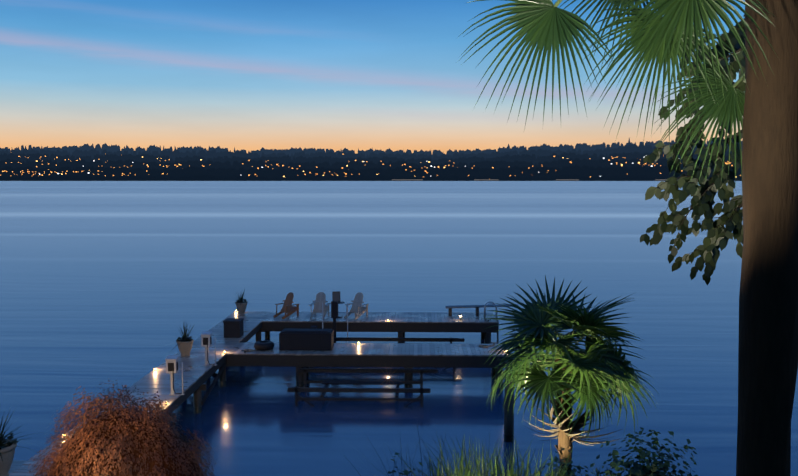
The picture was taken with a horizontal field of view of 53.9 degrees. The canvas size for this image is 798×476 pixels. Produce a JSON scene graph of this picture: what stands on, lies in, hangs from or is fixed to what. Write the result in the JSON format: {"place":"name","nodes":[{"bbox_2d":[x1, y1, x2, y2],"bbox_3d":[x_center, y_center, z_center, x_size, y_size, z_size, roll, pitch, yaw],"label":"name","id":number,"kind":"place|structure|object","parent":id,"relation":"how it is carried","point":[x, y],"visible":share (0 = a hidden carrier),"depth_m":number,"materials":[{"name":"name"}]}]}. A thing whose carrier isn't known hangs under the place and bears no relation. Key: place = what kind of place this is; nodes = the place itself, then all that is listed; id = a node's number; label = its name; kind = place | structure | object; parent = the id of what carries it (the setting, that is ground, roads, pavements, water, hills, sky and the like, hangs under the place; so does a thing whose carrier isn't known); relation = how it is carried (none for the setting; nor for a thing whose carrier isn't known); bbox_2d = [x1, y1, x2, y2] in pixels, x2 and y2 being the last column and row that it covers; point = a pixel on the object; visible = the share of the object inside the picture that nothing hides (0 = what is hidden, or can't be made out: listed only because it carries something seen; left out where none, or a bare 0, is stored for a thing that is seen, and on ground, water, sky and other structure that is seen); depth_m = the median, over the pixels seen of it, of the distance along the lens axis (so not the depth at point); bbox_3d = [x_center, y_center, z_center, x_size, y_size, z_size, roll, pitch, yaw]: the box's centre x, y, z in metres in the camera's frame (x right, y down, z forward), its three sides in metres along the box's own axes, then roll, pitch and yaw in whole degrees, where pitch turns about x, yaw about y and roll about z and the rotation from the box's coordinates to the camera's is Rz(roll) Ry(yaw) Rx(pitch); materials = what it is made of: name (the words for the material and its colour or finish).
{"place":"outdoors","nodes":[
{"label":"outdoors","id":0,"kind":"place"},
{"bbox_2d":[0,138,742,180],"bbox_3d":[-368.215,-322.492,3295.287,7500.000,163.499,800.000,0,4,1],"label":"shore hills","id":1,"kind":"structure","parent":0,"point":[218,163],"depth_m":3190.94,"materials":[{"name":"black plant"}]},
{"bbox_2d":[0,152,740,179],"bbox_3d":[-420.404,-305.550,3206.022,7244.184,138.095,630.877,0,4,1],"label":"shore town lights","id":2,"kind":"object","parent":1,"relation":"on","point":[359,174],"visible":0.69,"depth_m":3058.76,"materials":[{"name":"yellow"}]},
{"bbox_2d":[0,0,744,153],"label":"sky","id":3,"kind":"structure","parent":0,"point":[248,75],"materials":[{"name":"blue"}]},
{"bbox_2d":[0,181,797,475],"bbox_3d":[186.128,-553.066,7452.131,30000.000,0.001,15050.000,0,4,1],"label":"lake water","id":4,"kind":"structure","parent":0,"point":[101,282],"depth_m":48.91,"materials":[{"name":"blue liquid"}]},
{"bbox_2d":[8,460,25,473],"bbox_3d":[-8.469,6.259,15.459,0.900,2.680,3.182,0,4,1],"label":"dock landing","id":5,"kind":"object","parent":4,"relation":"in","point":[15,465],"depth_m":16.70,"materials":[{"name":"grey wood"}]},
{"bbox_2d":[0,407,44,475],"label":"urn planter","id":6,"kind":"object","parent":5,"relation":"on","point":[8,445],"visible":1,"depth_m":15.84,"materials":[{"name":"stone"}]},
{"bbox_2d":[9,311,510,475],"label":"dock","id":7,"kind":"object","parent":4,"relation":"in","point":[197,373],"visible":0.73,"depth_m":27.34,"materials":[{"name":"grey wood"}]},
{"bbox_2d":[165,355,183,394],"bbox_3d":[-6.277,3.861,22.034,0.495,1.077,0.302,0,4,1],"label":"power pedestal","id":8,"kind":"object","parent":7,"relation":"on","point":[171,364],"visible":1,"depth_m":21.97,"materials":[{"name":"white paint"}]},
{"bbox_2d":[173,323,194,356],"bbox_3d":[-7.487,3.397,26.857,1.241,1.279,1.340,-4,6,-39],"label":"urn planter","id":9,"kind":"object","parent":7,"relation":"on","point":[184,343],"visible":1,"depth_m":26.74,"materials":[{"name":"stone"}]},
{"bbox_2d":[201,331,216,364],"bbox_3d":[-6.169,3.599,25.522,0.495,1.077,0.302,0,4,1],"label":"power pedestal","id":10,"kind":"object","parent":7,"relation":"on","point":[206,339],"visible":1,"depth_m":25.46,"materials":[{"name":"white paint"}]},
{"bbox_2d":[223,318,243,337],"bbox_3d":[-6.365,3.463,30.203,0.660,0.645,0.660,0,4,1],"label":"storage box","id":11,"kind":"object","parent":7,"relation":"on","point":[233,327],"visible":1,"depth_m":29.90,"materials":[{"name":"wood"}]},
{"bbox_2d":[233,287,249,313],"bbox_3d":[-7.061,2.775,35.221,1.203,1.266,1.348,0,4,1],"label":"urn planter","id":12,"kind":"object","parent":7,"relation":"on","point":[241,304],"visible":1,"depth_m":35.22,"materials":[{"name":"ceramic"}]},
{"bbox_2d":[254,340,273,350],"bbox_3d":[-4.802,3.827,27.934,0.720,0.260,0.720,0,4,1],"label":"tyre fender","id":13,"kind":"object","parent":7,"relation":"on","point":[264,345],"visible":1,"depth_m":27.67,"materials":[{"name":"rubber"}]},
{"bbox_2d":[273,292,299,318],"bbox_3d":[-4.960,2.957,34.425,0.815,1.085,0.977,4,6,39],"label":"adirondack chair","id":14,"kind":"object","parent":7,"relation":"on","point":[288,308],"visible":0.98,"depth_m":34.48,"materials":[{"name":"brown wood"}]},
{"bbox_2d":[279,328,333,350],"bbox_3d":[-3.297,3.613,28.080,1.880,0.665,0.810,0,4,1],"label":"storage box","id":15,"kind":"object","parent":7,"relation":"on","point":[306,339],"visible":0.98,"depth_m":27.70,"materials":[{"name":"fabric"}]},
{"bbox_2d":[309,292,330,318],"bbox_3d":[-3.489,2.958,34.408,0.815,1.085,0.977,1,4,9],"label":"adirondack chair","id":16,"kind":"object","parent":7,"relation":"on","point":[319,300],"visible":1,"depth_m":34.50,"materials":[{"name":"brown wood"}]},
{"bbox_2d":[332,291,344,317],"bbox_3d":[-2.671,2.910,34.281,0.600,1.137,0.600,0,4,1],"label":"box","id":17,"kind":"object","parent":7,"relation":"on","point":[335,295],"visible":0.73,"depth_m":34.30,"materials":[{"name":"metal"}]},
{"bbox_2d":[344,292,368,318],"bbox_3d":[-1.884,2.964,34.336,0.815,1.085,0.977,3,5,31],"label":"adirondack chair","id":18,"kind":"object","parent":7,"relation":"on","point":[359,308],"visible":0.94,"depth_m":34.41,"materials":[{"name":"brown wood"}]},
{"bbox_2d":[446,302,517,320],"bbox_3d":[3.662,3.101,34.317,3.201,0.750,1.540,0,4,1],"label":"diving board","id":19,"kind":"object","parent":7,"relation":"on","point":[477,307],"visible":0.96,"depth_m":34.64,"materials":[{"name":"wood"}]},
{"bbox_2d":[322,301,347,342],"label":"lift guide poles","id":20,"kind":"object","parent":4,"relation":"in","point":[334,310],"visible":0.58,"depth_m":33.07,"materials":[{"name":"white paint"}]},
{"bbox_2d":[288,367,437,406],"bbox_3d":[-1.114,5.656,26.022,4.825,2.298,1.990,0,4,1],"label":"dock cross bracing","id":21,"kind":"object","parent":4,"relation":"in","point":[397,390],"visible":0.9,"depth_m":25.16,"materials":[{"name":"wood"}]},
{"bbox_2d":[310,326,463,370],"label":"beam","id":22,"kind":"structure","parent":4,"relation":"in","point":[450,339],"depth_m":32.59,"materials":[{"name":"wood"}]},
{"bbox_2d":[504,361,513,442],"bbox_3d":[3.043,5.476,21.741,0.292,4.300,0.300,0,4,1],"label":"mooring pile","id":23,"kind":"object","parent":4,"relation":"in","point":[508,424],"visible":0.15,"depth_m":21.59,"materials":[{"name":"brown wood"}]},
{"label":"shore ground","id":24,"kind":"structure","parent":0,"visible":0},
{"bbox_2d":[28,378,216,475],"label":"shrub","id":25,"kind":"object","parent":24,"relation":"on","point":[112,439],"visible":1,"depth_m":9.08,"materials":[{"name":"red plant"}]},
{"bbox_2d":[388,452,426,475],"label":"garden shrub","id":26,"kind":"object","parent":24,"relation":"on","point":[405,472],"visible":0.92,"depth_m":8.78,"materials":[{"name":"green plant"}]},
{"bbox_2d":[343,418,598,475],"bbox_3d":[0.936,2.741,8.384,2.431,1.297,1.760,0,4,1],"label":"ornamental grass","id":27,"kind":"object","parent":24,"relation":"on","point":[497,469],"depth_m":8.53,"materials":[{"name":"green plant"}]},
{"bbox_2d":[531,448,593,475],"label":"garden shrub","id":28,"kind":"object","parent":24,"relation":"on","point":[567,464],"visible":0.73,"depth_m":9.00,"materials":[{"name":"green plant"}]},
{"bbox_2d":[483,276,658,475],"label":"palm tree","id":29,"kind":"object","parent":24,"relation":"on","point":[593,370],"depth_m":11.71,"materials":[{"name":"green plant"}]},
{"bbox_2d":[534,464,661,475],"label":"ornamental grass","id":30,"kind":"object","parent":24,"relation":"on","point":[571,475],"depth_m":8.41,"materials":[{"name":"green plant"}]},
{"bbox_2d":[458,0,797,475],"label":"windmill palm","id":31,"kind":"object","parent":24,"relation":"on","point":[765,105],"visible":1,"depth_m":4.46,"materials":[{"name":"green plant"}]},
{"bbox_2d":[590,427,697,475],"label":"garden shrub","id":32,"kind":"object","parent":24,"relation":"on","point":[655,468],"visible":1,"depth_m":9.06,"materials":[{"name":"green plant"}]},
{"bbox_2d":[640,14,745,284],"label":"overhanging tree branches","id":33,"kind":"object","parent":24,"relation":"on","point":[719,235],"visible":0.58,"depth_m":6.74,"materials":[{"name":"green plant"}]}
]}

